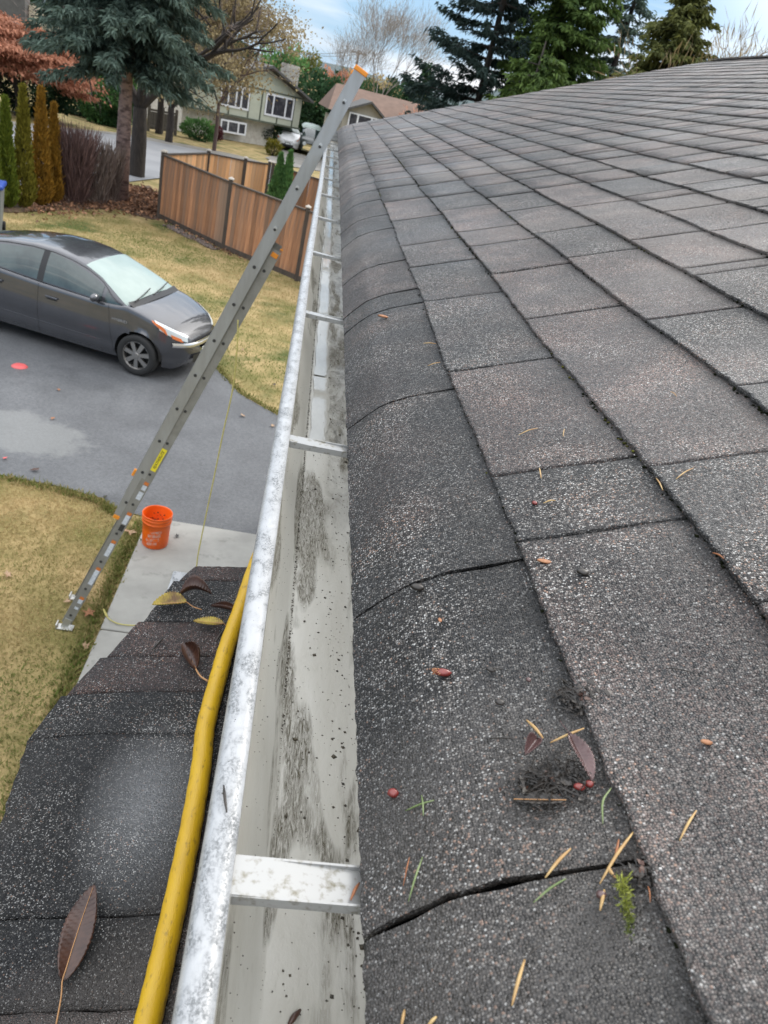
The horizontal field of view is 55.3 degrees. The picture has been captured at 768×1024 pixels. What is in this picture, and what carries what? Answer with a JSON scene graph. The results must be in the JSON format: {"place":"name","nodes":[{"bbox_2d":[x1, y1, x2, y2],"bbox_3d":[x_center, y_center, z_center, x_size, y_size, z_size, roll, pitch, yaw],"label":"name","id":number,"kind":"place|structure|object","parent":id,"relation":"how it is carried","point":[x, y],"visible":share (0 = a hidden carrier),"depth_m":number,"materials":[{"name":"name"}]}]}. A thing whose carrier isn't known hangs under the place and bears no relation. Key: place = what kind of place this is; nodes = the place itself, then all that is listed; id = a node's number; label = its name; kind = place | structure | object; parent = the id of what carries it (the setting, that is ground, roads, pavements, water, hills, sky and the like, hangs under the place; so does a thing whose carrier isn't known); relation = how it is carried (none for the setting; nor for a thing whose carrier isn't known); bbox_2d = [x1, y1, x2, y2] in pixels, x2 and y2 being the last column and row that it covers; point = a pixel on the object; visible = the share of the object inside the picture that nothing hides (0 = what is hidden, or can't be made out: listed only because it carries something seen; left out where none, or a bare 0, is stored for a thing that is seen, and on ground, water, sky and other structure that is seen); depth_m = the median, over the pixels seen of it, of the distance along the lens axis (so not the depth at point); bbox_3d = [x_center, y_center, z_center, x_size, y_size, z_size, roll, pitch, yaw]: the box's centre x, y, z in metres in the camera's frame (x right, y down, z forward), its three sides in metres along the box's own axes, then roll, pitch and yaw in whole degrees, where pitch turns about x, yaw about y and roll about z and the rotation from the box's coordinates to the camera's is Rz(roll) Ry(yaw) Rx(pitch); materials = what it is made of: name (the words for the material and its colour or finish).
{"place":"outdoors","nodes":[
{"label":"outdoors","id":0,"kind":"place"},
{"bbox_2d":[0,480,141,822],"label":"grass","id":1,"kind":"structure","parent":0,"point":[46,575],"depth_m":6.79,"materials":[{"name":"plant"}]},
{"bbox_2d":[0,321,277,533],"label":"driveway","id":2,"kind":"structure","parent":0,"point":[96,435],"depth_m":9.66,"materials":[{"name":"asphalt"}]},
{"bbox_2d":[11,363,27,368],"bbox_3d":[-5.264,-2.114,10.578,0.220,0.024,0.220,10,29,-9],"label":"flying disc","id":3,"kind":"object","parent":2,"relation":"on","point":[19,366],"visible":1,"depth_m":10.55,"materials":[{"name":"red plastic"}]},
{"bbox_2d":[0,230,213,375],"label":"parked car","id":4,"kind":"object","parent":2,"relation":"on","point":[137,318],"visible":0.98,"depth_m":11.06,"materials":[{"name":"grey paint"}]},
{"bbox_2d":[12,125,309,193],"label":"street","id":5,"kind":"structure","parent":0,"point":[153,159],"depth_m":34.55,"materials":[{"name":"asphalt"}]},
{"bbox_2d":[0,75,322,821],"bbox_3d":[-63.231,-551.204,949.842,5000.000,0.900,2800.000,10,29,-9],"label":"ground","id":6,"kind":"structure","parent":0,"point":[255,152],"depth_m":7.97,"materials":[{"name":"plant"}]},
{"bbox_2d":[0,180,6,230],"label":"recycling bin","id":7,"kind":"object","parent":6,"relation":"on","point":[3,184],"visible":0.95,"depth_m":16.01,"materials":[{"name":"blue plastic"}]},
{"bbox_2d":[0,58,82,118],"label":"round bush","id":8,"kind":"object","parent":6,"relation":"on","point":[62,101],"visible":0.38,"depth_m":36.50,"materials":[{"name":"green plant"}]},
{"bbox_2d":[0,10,111,115],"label":"maple tree","id":9,"kind":"object","parent":6,"relation":"on","point":[12,52],"visible":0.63,"depth_m":32.92,"materials":[{"name":"red plant"}]},
{"bbox_2d":[0,473,116,515],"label":"grass fringe","id":10,"kind":"object","parent":6,"relation":"on","point":[99,502],"depth_m":8.07,"materials":[{"name":"plant"}]},
{"bbox_2d":[0,0,137,86],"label":"house","id":11,"kind":"structure","parent":6,"relation":"on","point":[11,7],"depth_m":49.13,"materials":[{"name":"beige"}]},
{"bbox_2d":[28,86,109,117],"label":"hedge","id":12,"kind":"object","parent":6,"relation":"on","point":[79,114],"visible":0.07,"depth_m":43.92,"materials":[{"name":"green plant"}]},
{"bbox_2d":[0,519,141,820],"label":"grass fringe","id":13,"kind":"object","parent":6,"relation":"on","point":[117,575],"depth_m":6.42,"materials":[{"name":"plant"}]},
{"bbox_2d":[3,185,156,218],"bbox_3d":[-8.002,-8.904,21.244,3.026,0.001,9.458,18,29,6],"label":"soil bed","id":14,"kind":"object","parent":6,"relation":"on","point":[17,209],"visible":0.26,"depth_m":20.27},
{"bbox_2d":[0,136,7,203],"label":"cedar shrub","id":15,"kind":"object","parent":14,"relation":"on","point":[2,178],"visible":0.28,"depth_m":17.59,"materials":[{"name":"green plant"}]},
{"bbox_2d":[0,93,20,207],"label":"cedar shrub","id":16,"kind":"object","parent":14,"relation":"on","point":[7,156],"visible":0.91,"depth_m":17.69,"materials":[{"name":"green plant"}]},
{"bbox_2d":[13,81,38,206],"bbox_3d":[-8.888,-8.978,18.111,0.689,2.981,0.689,10,29,-9],"label":"cedar shrub","id":17,"kind":"object","parent":14,"relation":"on","point":[23,150],"visible":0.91,"depth_m":18.05,"materials":[{"name":"green plant"}]},
{"bbox_2d":[31,84,56,205],"bbox_3d":[-8.720,-9.252,18.677,0.777,2.976,0.691,10,29,-9],"label":"cedar shrub","id":18,"kind":"object","parent":14,"relation":"on","point":[41,143],"visible":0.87,"depth_m":18.59,"materials":[{"name":"green plant"}]},
{"bbox_2d":[43,100,64,202],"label":"cedar shrub","id":19,"kind":"object","parent":14,"relation":"on","point":[54,128],"visible":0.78,"depth_m":19.14,"materials":[{"name":"brown plant"}]},
{"bbox_2d":[48,116,103,204],"bbox_3d":[-8.418,-9.541,19.871,1.644,2.250,1.610,10,29,-9],"label":"bare shrub","id":20,"kind":"object","parent":14,"relation":"on","point":[75,153],"visible":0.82,"depth_m":19.71,"materials":[{"name":"plant"}]},
{"bbox_2d":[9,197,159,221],"bbox_3d":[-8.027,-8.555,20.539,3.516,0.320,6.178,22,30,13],"label":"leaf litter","id":21,"kind":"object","parent":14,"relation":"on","point":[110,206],"visible":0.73,"depth_m":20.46,"materials":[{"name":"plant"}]},
{"bbox_2d":[81,136,121,202],"bbox_3d":[-8.093,-9.655,20.624,1.375,1.863,1.450,10,29,-9],"label":"bare shrub","id":22,"kind":"object","parent":14,"relation":"on","point":[102,189],"visible":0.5,"depth_m":20.55,"materials":[{"name":"plant"}]},
{"bbox_2d":[101,139,128,202],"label":"bare shrub","id":23,"kind":"object","parent":14,"relation":"on","point":[115,187],"visible":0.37,"depth_m":21.25,"materials":[{"name":"plant"}]},
{"bbox_2d":[108,181,157,213],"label":"leaf litter","id":24,"kind":"object","parent":14,"relation":"on","point":[144,194],"visible":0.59,"depth_m":23.10,"materials":[{"name":"plant"}]},
{"bbox_2d":[77,630,127,682],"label":"walkway","id":25,"kind":"structure","parent":6,"relation":"on","point":[107,642],"depth_m":6.21,"materials":[{"name":"concrete"}]},
{"bbox_2d":[75,74,137,127],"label":"round bush","id":26,"kind":"object","parent":6,"relation":"on","point":[101,116],"visible":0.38,"depth_m":41.99,"materials":[{"name":"green plant"}]},
{"bbox_2d":[18,0,237,200],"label":"spruce tree","id":27,"kind":"object","parent":6,"relation":"on","point":[124,43],"visible":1,"depth_m":19.48,"materials":[{"name":"green plant"}]},
{"bbox_2d":[11,121,259,161],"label":"street shoulder","id":28,"kind":"object","parent":6,"relation":"on","point":[194,147],"visible":0.17,"depth_m":42.60},
{"bbox_2d":[11,0,295,177],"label":"bare tree","id":29,"kind":"object","parent":6,"relation":"on","point":[142,103],"visible":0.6,"depth_m":25.42,"materials":[{"name":"brown plant"}]},
{"bbox_2d":[101,521,255,632],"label":"walkway","id":30,"kind":"structure","parent":6,"relation":"on","point":[145,584],"depth_m":7.45,"materials":[{"name":"concrete"}]},
{"bbox_2d":[142,505,172,549],"bbox_3d":[-2.346,0.164,7.545,0.306,0.371,0.301,10,29,-9],"label":"bucket","id":31,"kind":"object","parent":30,"relation":"on","point":[157,520],"visible":1,"depth_m":7.49,"materials":[{"name":"orange plastic"}]},
{"bbox_2d":[162,224,219,249],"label":"leaf litter","id":32,"kind":"object","parent":6,"relation":"on","point":[192,237],"visible":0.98,"depth_m":20.07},
{"bbox_2d":[179,116,214,142],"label":"round bush","id":33,"kind":"object","parent":6,"relation":"on","point":[186,126],"visible":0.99,"depth_m":48.33,"materials":[{"name":"green plant"}]},
{"bbox_2d":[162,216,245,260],"bbox_3d":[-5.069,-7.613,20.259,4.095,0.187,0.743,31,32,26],"label":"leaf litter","id":34,"kind":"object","parent":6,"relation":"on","point":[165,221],"visible":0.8,"depth_m":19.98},
{"bbox_2d":[155,17,257,142],"bbox_3d":[-10.962,-24.080,40.501,7.329,7.497,8.079,10,29,-9],"label":"bare tree","id":35,"kind":"object","parent":6,"relation":"on","point":[170,115],"visible":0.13,"depth_m":40.00,"materials":[{"name":"brown plant"}]},
{"bbox_2d":[55,64,367,630],"bbox_3d":[-1.479,-1.005,5.667,1.867,4.681,0.501,4,31,-20],"label":"extension ladder","id":36,"kind":"object","parent":6,"relation":"on","point":[259,268],"visible":1,"depth_m":5.41,"materials":[{"name":"metal"}]},
{"bbox_2d":[103,320,238,625],"bbox_3d":[-1.774,-0.210,5.894,0.869,2.912,0.388,22,30,13],"label":"ladder rope","id":37,"kind":"object","parent":36,"relation":"hanging from","point":[105,613],"visible":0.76,"depth_m":5.66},
{"bbox_2d":[151,0,279,134],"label":"autumn tree","id":38,"kind":"object","parent":6,"relation":"on","point":[159,120],"visible":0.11,"depth_m":45.38,"materials":[{"name":"brown plant"}]},
{"bbox_2d":[207,124,223,140],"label":"round bush","id":39,"kind":"object","parent":6,"relation":"on","point":[220,134],"visible":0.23,"depth_m":51.05,"materials":[{"name":"red plant"}]},
{"bbox_2d":[30,0,404,92],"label":"wood","id":40,"kind":"object","parent":6,"relation":"on","point":[390,81],"depth_m":135.50,"materials":[{"name":"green plant"}]},
{"bbox_2d":[164,149,271,193],"bbox_3d":[-5.543,-10.349,23.049,1.091,1.860,4.925,27,31,20],"label":"fence","id":41,"kind":"object","parent":6,"relation":"on","point":[246,172],"visible":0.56,"depth_m":23.66,"materials":[{"name":"brown wood"}]},
{"bbox_2d":[147,47,313,145],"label":"house","id":42,"kind":"structure","parent":6,"relation":"on","point":[252,119],"depth_m":54.26,"materials":[{"name":"green"}]},
{"bbox_2d":[220,118,246,135],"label":"window","id":43,"kind":"structure","parent":42,"relation":"in","point":[233,127],"depth_m":53.67,"materials":[{"name":"white"}]},
{"bbox_2d":[219,83,250,110],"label":"window","id":44,"kind":"structure","parent":42,"relation":"in","point":[244,104],"depth_m":52.76,"materials":[{"name":"white"}]},
{"bbox_2d":[264,93,294,119],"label":"window","id":45,"kind":"structure","parent":42,"relation":"in","point":[284,108],"depth_m":55.31,"materials":[{"name":"white"}]},
{"bbox_2d":[156,149,312,281],"bbox_3d":[-3.215,-7.388,18.936,8.550,1.860,0.431,31,33,26],"label":"fence","id":46,"kind":"object","parent":6,"relation":"on","point":[229,214],"visible":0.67,"depth_m":19.37,"materials":[{"name":"brown wood"}]},
{"bbox_2d":[200,347,277,413],"bbox_3d":[-2.562,-2.267,12.084,0.440,0.083,3.136,-10,37,-38],"label":"grass fringe","id":47,"kind":"object","parent":6,"relation":"on","point":[227,377],"depth_m":11.61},
{"bbox_2d":[187,0,337,150],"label":"autumn tree","id":48,"kind":"object","parent":6,"relation":"on","point":[242,14],"visible":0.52,"depth_m":40.76,"materials":[{"name":"brown plant"}]},
{"bbox_2d":[261,125,282,146],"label":"round bush","id":49,"kind":"object","parent":6,"relation":"on","point":[277,128],"visible":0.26,"depth_m":56.56,"materials":[{"name":"green plant"}]},
{"bbox_2d":[264,136,284,156],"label":"round bush","id":50,"kind":"object","parent":6,"relation":"on","point":[268,145],"visible":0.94,"depth_m":51.29,"materials":[{"name":"green plant"}]},
{"bbox_2d":[265,151,284,198],"bbox_3d":[-3.317,-9.786,22.504,0.810,2.437,0.778,10,29,-9],"label":"arborvitae","id":51,"kind":"object","parent":6,"relation":"on","point":[275,182],"visible":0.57,"depth_m":22.17,"materials":[{"name":"green plant"}]},
{"bbox_2d":[259,37,309,113],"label":"background tree","id":52,"kind":"object","parent":6,"relation":"on","point":[275,57],"visible":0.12,"depth_m":72.27,"materials":[{"name":"green plant"}]},
{"bbox_2d":[276,149,295,199],"bbox_3d":[-3.034,-9.792,22.515,0.797,2.566,0.834,10,29,-9],"label":"arborvitae","id":53,"kind":"object","parent":6,"relation":"on","point":[287,178],"visible":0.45,"depth_m":22.15,"materials":[{"name":"green plant"}]},
{"bbox_2d":[274,126,301,151],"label":"parked car","id":54,"kind":"object","parent":6,"relation":"on","point":[289,137],"visible":0.63,"depth_m":57.06,"materials":[{"name":"white paint"}]},
{"bbox_2d":[268,161,318,210],"bbox_3d":[-2.347,-10.182,24.256,3.698,1.860,0.387,26,31,20],"label":"fence","id":55,"kind":"object","parent":6,"relation":"on","point":[311,191],"visible":0.1,"depth_m":24.29,"materials":[{"name":"brown wood"}]},
{"bbox_2d":[283,44,322,74],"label":"background tree","id":56,"kind":"object","parent":6,"relation":"on","point":[313,60],"visible":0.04,"depth_m":77.77,"materials":[{"name":"green plant"}]},
{"bbox_2d":[298,122,320,151],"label":"parked van","id":57,"kind":"object","parent":6,"relation":"on","point":[310,132],"visible":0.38,"depth_m":58.27,"materials":[{"name":"grey"}]},
{"bbox_2d":[288,60,331,110],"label":"background tree","id":58,"kind":"object","parent":6,"relation":"on","point":[315,76],"visible":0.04,"depth_m":71.62,"materials":[{"name":"green plant"}]},
{"bbox_2d":[302,81,330,126],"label":"background tree","id":59,"kind":"object","parent":6,"relation":"on","point":[318,113],"visible":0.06,"depth_m":67.10,"materials":[{"name":"green plant"}]},
{"bbox_2d":[297,70,345,144],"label":"background tree","id":60,"kind":"object","parent":6,"relation":"on","point":[313,86],"visible":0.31,"depth_m":66.10,"materials":[{"name":"green plant"}]},
{"bbox_2d":[323,64,350,84],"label":"background tree","id":61,"kind":"object","parent":6,"relation":"on","point":[332,74],"visible":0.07,"depth_m":98.22,"materials":[{"name":"orange plant"}]},
{"bbox_2d":[320,75,367,118],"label":"background tree","id":62,"kind":"object","parent":6,"relation":"on","point":[361,86],"depth_m":67.68,"materials":[{"name":"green plant"}]},
{"bbox_2d":[321,14,394,83],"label":"bare tree","id":63,"kind":"object","parent":6,"relation":"on","point":[347,50],"visible":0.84,"depth_m":87.68,"materials":[{"name":"plant"}]},
{"bbox_2d":[347,69,392,90],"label":"background tree","id":64,"kind":"object","parent":6,"relation":"on","point":[380,78],"visible":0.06,"depth_m":94.45,"materials":[{"name":"green plant"}]},
{"bbox_2d":[319,83,423,156],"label":"house","id":65,"kind":"structure","parent":6,"relation":"on","point":[365,106],"depth_m":56.29,"materials":[{"name":"beige"}]},
{"bbox_2d":[347,112,376,124],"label":"window","id":66,"kind":"structure","parent":65,"relation":"in","point":[353,117],"depth_m":52.97,"materials":[{"name":"white"}]},
{"bbox_2d":[363,77,403,99],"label":"background tree","id":67,"kind":"object","parent":6,"relation":"on","point":[392,91],"visible":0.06,"depth_m":86.28,"materials":[{"name":"green plant"}]},
{"bbox_2d":[0,55,767,1023],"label":"house","id":68,"kind":"structure","parent":6,"relation":"on","point":[584,265],"depth_m":0.71,"materials":[{"name":"grey"}]},
{"bbox_2d":[55,884,96,1023],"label":"fallen leaf","id":69,"kind":"object","parent":68,"relation":"on","point":[76,934],"visible":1,"depth_m":0.79,"materials":[{"name":"brown"}]},
{"bbox_2d":[152,591,201,609],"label":"fallen leaf","id":70,"kind":"object","parent":68,"relation":"on","point":[169,597],"visible":1,"depth_m":1.31,"materials":[{"name":"yellow"}]},
{"bbox_2d":[133,553,252,1023],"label":"garden hose","id":71,"kind":"object","parent":68,"relation":"on","point":[156,985],"visible":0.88,"depth_m":0.88,"materials":[{"name":"rubber"}]},
{"bbox_2d":[181,641,207,681],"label":"fallen leaf","id":72,"kind":"object","parent":68,"relation":"on","point":[190,652],"visible":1,"depth_m":1.18,"materials":[{"name":"brown"}]},
{"bbox_2d":[180,575,211,593],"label":"fallen leaf","id":73,"kind":"object","parent":68,"relation":"on","point":[194,582],"visible":1,"depth_m":1.33,"materials":[{"name":"brown"}]},
{"bbox_2d":[193,616,225,625],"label":"fallen leaf","id":74,"kind":"object","parent":68,"relation":"on","point":[210,620],"visible":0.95,"depth_m":1.27,"materials":[{"name":"yellow"}]},
{"bbox_2d":[211,601,233,609],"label":"fallen leaf","id":75,"kind":"object","parent":68,"relation":"on","point":[225,605],"visible":0.88,"depth_m":1.30,"materials":[{"name":"brown"}]},
{"bbox_2d":[287,1008,301,1023],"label":"bud scrap","id":76,"kind":"object","parent":68,"relation":"on","point":[294,1016],"visible":1,"depth_m":0.45,"materials":[{"name":"brown plant"}]},
{"bbox_2d":[387,788,398,797],"bbox_3d":[0.007,0.180,0.468,0.011,0.006,0.006,10,29,-9],"label":"bud","id":77,"kind":"object","parent":68,"relation":"on","point":[392,792],"visible":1,"depth_m":0.47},
{"bbox_2d":[408,857,422,901],"bbox_3d":[0.018,0.206,0.411,0.009,0.009,0.022,10,29,-9],"label":"pine needle","id":78,"kind":"object","parent":68,"relation":"on","point":[416,873],"visible":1,"depth_m":0.41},
{"bbox_2d":[411,583,423,590],"bbox_3d":[0.028,0.064,0.621,0.012,0.005,0.007,10,29,-9],"label":"crumb","id":79,"kind":"object","parent":68,"relation":"on","point":[417,586],"visible":1,"depth_m":0.62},
{"bbox_2d":[430,668,450,676],"bbox_3d":[0.041,0.116,0.527,0.017,0.006,0.007,7,30,-15],"label":"bud","id":80,"kind":"object","parent":68,"relation":"on","point":[443,672],"visible":1,"depth_m":0.53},
{"bbox_2d":[511,959,524,1005],"bbox_3d":[0.063,0.221,0.344,0.010,0.005,0.019,10,29,-9],"label":"pine needle","id":81,"kind":"object","parent":68,"relation":"on","point":[518,979],"visible":1,"depth_m":0.34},
{"bbox_2d":[524,732,542,754],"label":"fallen leaf","id":82,"kind":"object","parent":68,"relation":"on","point":[533,742],"visible":1,"depth_m":0.45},
{"bbox_2d":[511,792,565,804],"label":"twig","id":83,"kind":"object","parent":68,"relation":"on","point":[542,798],"visible":1,"depth_m":0.42,"materials":[{"name":"brown"}]},
{"bbox_2d":[533,878,565,902],"bbox_3d":[0.085,0.194,0.376,0.018,0.008,0.010,10,29,-9],"label":"pine needle","id":84,"kind":"object","parent":68,"relation":"on","point":[549,888],"visible":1,"depth_m":0.38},
{"bbox_2d":[499,749,609,812],"bbox_3d":[0.099,0.159,0.433,0.060,0.026,0.049,10,29,-9],"label":"debris clump","id":85,"kind":"object","parent":68,"relation":"on","point":[547,780],"visible":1,"depth_m":0.43,"materials":[{"name":"brown plant"}]},
{"bbox_2d":[545,848,570,877],"bbox_3d":[0.092,0.185,0.388,0.022,0.006,0.002,-17,42,-44],"label":"pine needle","id":86,"kind":"object","parent":68,"relation":"on","point":[559,859],"visible":1,"depth_m":0.39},
{"bbox_2d":[560,721,595,780],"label":"fallen leaf","id":87,"kind":"object","parent":68,"relation":"on","point":[583,751],"visible":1,"depth_m":0.44,"materials":[{"name":"plant"}]},
{"bbox_2d":[545,674,611,716],"bbox_3d":[0.128,0.122,0.486,0.043,0.018,0.044,10,29,-9],"label":"debris clump","id":88,"kind":"object","parent":68,"relation":"on","point":[573,695],"visible":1,"depth_m":0.48,"materials":[{"name":"brown plant"}]},
{"bbox_2d":[576,568,588,575],"bbox_3d":[0.161,0.049,0.595,0.011,0.005,0.008,10,29,-9],"label":"crumb","id":89,"kind":"object","parent":68,"relation":"on","point":[583,571],"visible":1,"depth_m":0.59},
{"bbox_2d":[599,832,633,883],"bbox_3d":[0.123,0.182,0.385,0.006,0.010,0.036,29,32,24],"label":"pine needle","id":90,"kind":"object","parent":68,"relation":"on","point":[615,856],"visible":1,"depth_m":0.38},
{"bbox_2d":[610,871,635,940],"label":"moss sprig","id":91,"kind":"object","parent":68,"relation":"on","point":[625,903],"visible":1,"depth_m":0.36,"materials":[{"name":"plant"}]},
{"bbox_2d":[605,846,652,908],"bbox_3d":[0.132,0.183,0.381,0.022,0.013,0.049,30,32,26],"label":"debris clump","id":92,"kind":"object","parent":68,"relation":"on","point":[641,871],"visible":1,"depth_m":0.38,"materials":[{"name":"brown plant"}]},
{"bbox_2d":[679,810,696,840],"bbox_3d":[0.164,0.169,0.395,0.002,0.006,0.023,32,33,28],"label":"pine needle","id":93,"kind":"object","parent":68,"relation":"on","point":[687,824],"visible":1,"depth_m":0.39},
{"bbox_2d":[346,0,453,94],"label":"bare tree","id":94,"kind":"object","parent":6,"relation":"on","point":[396,23],"visible":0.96,"depth_m":79.75,"materials":[{"name":"plant"}]},
{"bbox_2d":[412,62,432,110],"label":"conifer","id":95,"kind":"object","parent":6,"relation":"on","point":[426,74],"visible":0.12,"depth_m":70.47,"materials":[{"name":"green plant"}]},
{"bbox_2d":[385,0,561,117],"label":"fir tree","id":96,"kind":"object","parent":6,"relation":"on","point":[434,88],"visible":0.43,"depth_m":30.48,"materials":[{"name":"green plant"}]},
{"bbox_2d":[487,41,569,99],"bbox_3d":[4.944,-13.748,28.325,4.654,7.726,5.506,-5,35,-32],"label":"bush","id":97,"kind":"object","parent":6,"relation":"on","point":[539,82],"visible":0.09,"depth_m":26.64,"materials":[{"name":"green plant"}]},
{"bbox_2d":[482,0,625,99],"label":"cypress tree","id":98,"kind":"object","parent":6,"relation":"on","point":[564,39],"visible":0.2,"depth_m":28.43,"materials":[{"name":"green plant"}]},
{"bbox_2d":[592,0,656,80],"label":"spruce tree","id":99,"kind":"object","parent":6,"relation":"on","point":[640,8],"visible":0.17,"depth_m":31.22,"materials":[{"name":"green plant"}]},
{"bbox_2d":[608,0,723,78],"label":"cypress tree","id":100,"kind":"object","parent":6,"relation":"on","point":[685,20],"visible":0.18,"depth_m":25.30,"materials":[{"name":"green plant"}]},
{"bbox_2d":[594,0,767,78],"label":"bare tree","id":101,"kind":"object","parent":6,"relation":"on","point":[741,47],"visible":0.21,"depth_m":22.69,"materials":[{"name":"plant"}]},
{"bbox_2d":[147,105,178,135],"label":"fence","id":102,"kind":"object","parent":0,"point":[151,119],"visible":0.49,"depth_m":46.69,"materials":[{"name":"grey wood"}]},
{"bbox_2d":[44,0,500,105],"bbox_3d":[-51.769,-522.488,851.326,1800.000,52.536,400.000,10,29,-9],"label":"hill","id":103,"kind":"structure","parent":0,"point":[496,93],"depth_m":782.94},
{"bbox_2d":[266,150,321,170],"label":"neighbour driveway","id":104,"kind":"structure","parent":0,"point":[298,159],"depth_m":52.48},
{"bbox_2d":[215,0,767,89],"label":"sky","id":105,"kind":"structure","parent":0,"point":[332,15],"materials":[{"name":"blue"}]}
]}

